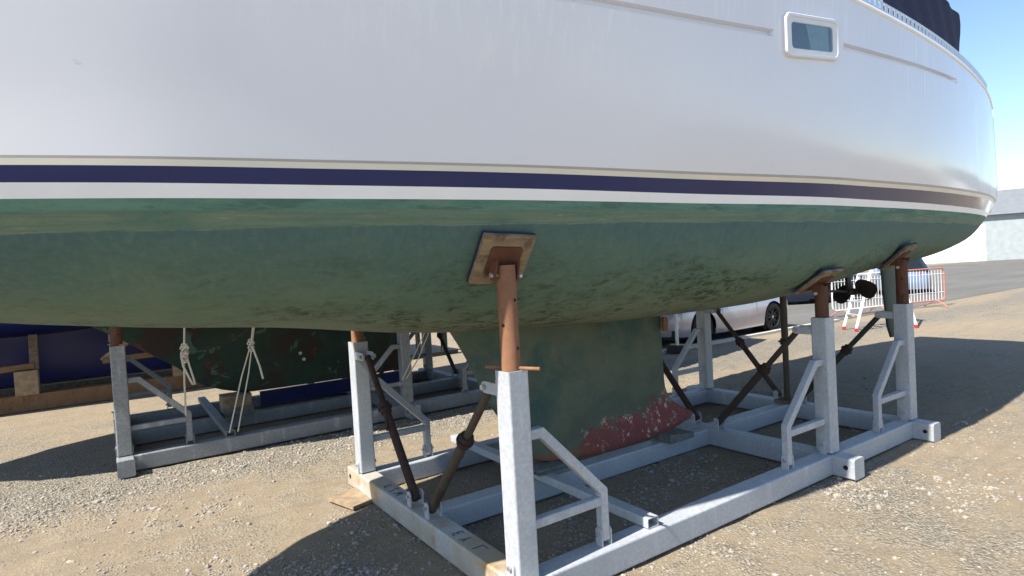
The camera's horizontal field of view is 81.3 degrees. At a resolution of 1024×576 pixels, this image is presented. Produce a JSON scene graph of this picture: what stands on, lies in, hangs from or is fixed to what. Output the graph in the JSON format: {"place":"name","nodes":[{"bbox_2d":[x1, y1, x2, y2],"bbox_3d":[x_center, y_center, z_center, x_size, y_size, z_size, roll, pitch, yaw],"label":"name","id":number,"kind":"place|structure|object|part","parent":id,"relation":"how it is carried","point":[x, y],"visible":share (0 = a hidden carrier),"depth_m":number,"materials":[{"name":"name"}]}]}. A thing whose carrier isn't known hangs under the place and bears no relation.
{"place":"outdoors","nodes":[
{"label":"outdoors","id":0,"kind":"place"},
{"bbox_2d":[0,261,1023,575],"bbox_3d":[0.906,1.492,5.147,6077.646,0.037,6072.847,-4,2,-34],"label":"ground","id":1,"kind":"structure","parent":0,"point":[970,341],"depth_m":4.62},
{"bbox_2d":[0,334,204,414],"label":"timber cradle","id":2,"kind":"object","parent":1,"relation":"on","point":[28,390],"visible":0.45,"depth_m":9.28,"materials":[{"name":"brown wood"}]},
{"bbox_2d":[0,323,171,386],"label":"moored yacht","id":3,"kind":"object","parent":2,"relation":"on","point":[67,352],"visible":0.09,"depth_m":9.91,"materials":[{"name":"blue paint"}]},
{"bbox_2d":[108,327,482,478],"bbox_3d":[-2.554,0.597,7.666,4.518,2.018,2.624,-4,2,-34],"label":"boat cradle","id":4,"kind":"object","parent":1,"relation":"on","point":[131,431],"visible":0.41,"depth_m":6.87,"materials":[{"name":"metal"}]},
{"bbox_2d":[198,396,235,436],"bbox_3d":[-3.539,1.495,7.085,0.088,0.060,2.431,-4,2,-34],"label":"box tube","id":5,"kind":"object","parent":4,"relation":"on","point":[219,420],"visible":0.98,"depth_m":6.78,"materials":[{"name":"metal"}]},
{"bbox_2d":[220,403,254,417],"bbox_3d":[-3.301,1.458,7.163,0.340,0.104,0.270,-4,2,-34],"label":"timber block","id":6,"kind":"object","parent":4,"relation":"on","point":[228,412],"depth_m":7.05,"materials":[{"name":"brown wood"}]},
{"bbox_2d":[219,391,251,408],"bbox_3d":[-3.316,1.335,7.154,0.320,0.138,0.270,-4,2,-34],"label":"timber block","id":7,"kind":"object","parent":6,"relation":"on","point":[227,400],"depth_m":7.05,"materials":[{"name":"brown wood"}]},
{"bbox_2d":[91,326,398,391],"bbox_3d":[-2.764,-0.365,7.667,12.190,3.162,3.822,-4,2,-34],"label":"moored yacht","id":8,"kind":"object","parent":4,"relation":"on","point":[287,357],"visible":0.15,"depth_m":7.21,"materials":[{"name":"green paint"}]},
{"bbox_2d":[179,328,188,415],"bbox_3d":[-3.166,-0.178,5.704,0.085,2.862,0.395,-4,2,-36],"label":"rope","id":9,"kind":"object","parent":8,"relation":"hanging from","point":[184,348],"visible":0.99,"depth_m":5.86,"materials":[{"name":"white fabric"}]},
{"bbox_2d":[180,356,195,384],"bbox_3d":[-3.184,0.810,5.863,0.119,0.300,0.039,-4,2,-34],"label":"rope loop","id":10,"kind":"object","parent":9,"relation":"hanging from","point":[187,374],"visible":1,"depth_m":5.86,"materials":[{"name":"white fabric"}]},
{"bbox_2d":[229,327,254,432],"bbox_3d":[-2.701,-0.094,6.090,0.492,3.103,0.249,-3,2,7],"label":"rope","id":11,"kind":"object","parent":8,"relation":"hanging from","point":[251,342],"visible":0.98,"depth_m":6.14,"materials":[{"name":"white fabric"}]},
{"bbox_2d":[251,346,263,378],"bbox_3d":[-2.649,0.775,6.212,0.101,0.354,0.028,-4,2,-20],"label":"rope","id":12,"kind":"object","parent":11,"relation":"hanging from","point":[256,357],"visible":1,"depth_m":6.21,"materials":[{"name":"white fabric"}]},
{"bbox_2d":[237,327,254,431],"bbox_3d":[-2.652,-0.097,6.092,0.456,3.103,0.192,-3,2,11],"label":"rope","id":13,"kind":"object","parent":8,"relation":"hanging from","point":[246,381],"visible":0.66,"depth_m":6.14,"materials":[{"name":"fabric"}]},
{"bbox_2d":[402,333,424,379],"bbox_3d":[-1.092,-0.345,7.160,0.611,2.844,0.176,-3,2,-4],"label":"rope","id":14,"kind":"object","parent":8,"relation":"hanging from","point":[413,356],"visible":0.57,"depth_m":7.16,"materials":[{"name":"grey fabric"}]},
{"bbox_2d":[406,333,428,378],"bbox_3d":[-1.042,-0.348,7.205,0.641,2.845,0.189,-3,2,-5],"label":"rope","id":15,"kind":"object","parent":8,"relation":"hanging from","point":[418,356],"visible":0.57,"depth_m":7.22,"materials":[{"name":"grey fabric"}]},
{"bbox_2d":[259,370,399,405],"bbox_3d":[-2.352,1.339,8.150,2.050,0.179,0.050,-4,2,-34],"label":"timber plank","id":16,"kind":"object","parent":4,"relation":"on","point":[286,394],"visible":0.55,"depth_m":7.90,"materials":[{"name":"blue paint"}]},
{"bbox_2d":[327,487,371,509],"bbox_3d":[-1.188,1.600,4.565,0.340,0.024,0.300,-2,2,41],"label":"plywood board","id":17,"kind":"object","parent":1,"relation":"on","point":[354,498],"visible":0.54,"depth_m":4.50,"materials":[{"name":"beige wood"}]},
{"bbox_2d":[411,332,457,358],"bbox_3d":[-2.418,0.691,11.968,2.901,1.580,0.120,-4,2,-34],"label":"steel trestle","id":18,"kind":"object","parent":1,"relation":"on","point":[436,353],"visible":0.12,"depth_m":12.50,"materials":[{"name":"grey metal"}]},
{"bbox_2d":[347,231,940,575],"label":"boat cradle","id":19,"kind":"object","parent":1,"relation":"on","point":[500,259],"visible":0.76,"depth_m":4.31,"materials":[{"name":"metal"}]},
{"bbox_2d":[0,0,997,460],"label":"sailing yacht","id":20,"kind":"object","parent":19,"relation":"on","point":[638,168],"visible":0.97,"depth_m":2.81,"materials":[{"name":"paint"}]},
{"bbox_2d":[782,12,839,61],"bbox_3d":[1.897,-1.586,3.784,0.612,0.307,0.058,-4,2,-33],"label":"window","id":21,"kind":"structure","parent":20,"relation":"in","point":[804,36],"depth_m":3.76,"materials":[{"name":"plastic"}]},
{"bbox_2d":[451,434,658,528],"bbox_3d":[0.145,1.357,4.436,0.088,0.060,2.422,-4,2,-33],"label":"box tube","id":22,"kind":"object","parent":19,"relation":"on","point":[636,515],"visible":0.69,"depth_m":3.92,"materials":[{"name":"metal"}]},
{"bbox_2d":[533,467,568,476],"bbox_3d":[0.259,1.315,4.369,0.300,0.012,0.200,-4,2,-34],"label":"timber packer","id":23,"kind":"object","parent":22,"relation":"on","point":[536,474],"visible":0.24,"depth_m":4.25,"materials":[{"name":"grey wood"}]},
{"bbox_2d":[535,460,567,474],"bbox_3d":[0.265,1.302,4.364,0.285,0.012,0.195,-4,2,-34],"label":"timber packer","id":24,"kind":"object","parent":23,"relation":"on","point":[554,469],"visible":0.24,"depth_m":4.28,"materials":[{"name":"grey wood"}]},
{"bbox_2d":[533,460,564,472],"bbox_3d":[0.234,1.291,4.341,0.250,0.012,0.180,-4,2,-34],"label":"timber packer","id":25,"kind":"object","parent":24,"relation":"on","point":[540,466],"visible":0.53,"depth_m":4.32,"materials":[{"name":"grey wood"}]},
{"bbox_2d":[651,427,693,443],"bbox_3d":[1.384,1.260,5.150,0.300,0.075,0.220,-4,2,-34],"label":"timber wedge","id":26,"kind":"object","parent":19,"relation":"on","point":[673,435],"visible":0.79,"depth_m":5.06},
{"bbox_2d":[774,296,792,403],"bbox_3d":[2.839,0.597,6.198,0.220,1.172,0.170,-4,2,-34],"label":"support prop","id":27,"kind":"object","parent":19,"relation":"on","point":[787,398],"visible":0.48,"depth_m":6.17,"materials":[{"name":"metal"}]},
{"bbox_2d":[667,314,684,353],"bbox_3d":[3.039,0.671,11.031,0.324,1.050,0.262,-2,2,39],"label":"marker post","id":28,"kind":"object","parent":1,"relation":"on","point":[677,348],"visible":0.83,"depth_m":11.00,"materials":[{"name":"grey metal"}]},
{"bbox_2d":[662,319,839,353],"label":"kerb","id":29,"kind":"structure","parent":1,"relation":"on","point":[695,345],"depth_m":12.56,"materials":[{"name":"concrete"}]},
{"bbox_2d":[842,269,917,330],"bbox_3d":[7.849,-0.294,12.817,1.375,2.330,0.485,-3,2,-2],"label":"step ladder","id":30,"kind":"object","parent":1,"relation":"on","point":[861,308],"visible":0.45,"depth_m":12.64,"materials":[{"name":"white metal"}]},
{"bbox_2d":[908,267,948,306],"bbox_3d":[11.345,0.025,16.704,2.125,1.113,0.698,-4,2,-18],"label":"crowd barrier","id":31,"kind":"object","parent":1,"relation":"on","point":[932,292],"visible":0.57,"depth_m":16.82,"materials":[{"name":"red metal"}]},
{"bbox_2d":[922,188,1023,263],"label":"boat shed","id":32,"kind":"object","parent":1,"relation":"on","point":[998,234],"visible":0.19,"depth_m":61.87,"materials":[{"name":"white paint"}]},
{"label":"door","id":33,"kind":"part","parent":32,"relation":"part of","materials":[{"name":"white paint"}]},
{"bbox_2d":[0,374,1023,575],"bbox_3d":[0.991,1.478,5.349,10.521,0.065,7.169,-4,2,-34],"label":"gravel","id":34,"kind":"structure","parent":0,"point":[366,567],"depth_m":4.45,"materials":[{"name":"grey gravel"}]},
{"bbox_2d":[662,259,1023,349],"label":"road","id":35,"kind":"structure","parent":0,"point":[968,279],"depth_m":23.29,"materials":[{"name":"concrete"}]},
{"bbox_2d":[661,297,787,343],"bbox_3d":[4.324,0.391,13.424,4.349,1.402,2.090,-4,2,-34],"label":"parked car","id":36,"kind":"object","parent":35,"relation":"on","point":[764,316],"visible":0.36,"depth_m":12.61,"materials":[{"name":"silver metal"}]},
{"bbox_2d":[786,275,862,302],"bbox_3d":[9.770,-0.312,21.095,4.599,1.776,2.140,-3,2,2],"label":"parked car","id":37,"kind":"object","parent":35,"relation":"on","point":[810,295],"visible":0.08,"depth_m":20.16,"materials":[{"name":"blue paint"}]},
{"bbox_2d":[831,272,883,317],"bbox_3d":[9.291,0.164,15.907,2.175,1.113,0.698,-4,2,-23],"label":"crowd barrier","id":38,"kind":"object","parent":35,"relation":"on","point":[860,299],"visible":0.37,"depth_m":15.89,"materials":[{"name":"white metal"}]},
{"bbox_2d":[872,258,931,294],"bbox_3d":[15.335,-0.603,23.654,1.990,1.569,4.099,-2,2,28],"label":"parked car","id":39,"kind":"object","parent":35,"relation":"on","point":[922,283],"visible":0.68,"depth_m":21.78,"materials":[{"name":"blue paint"}]},
{"bbox_2d":[868,0,1023,189],"label":"sky","id":40,"kind":"structure","parent":0,"point":[991,31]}
]}

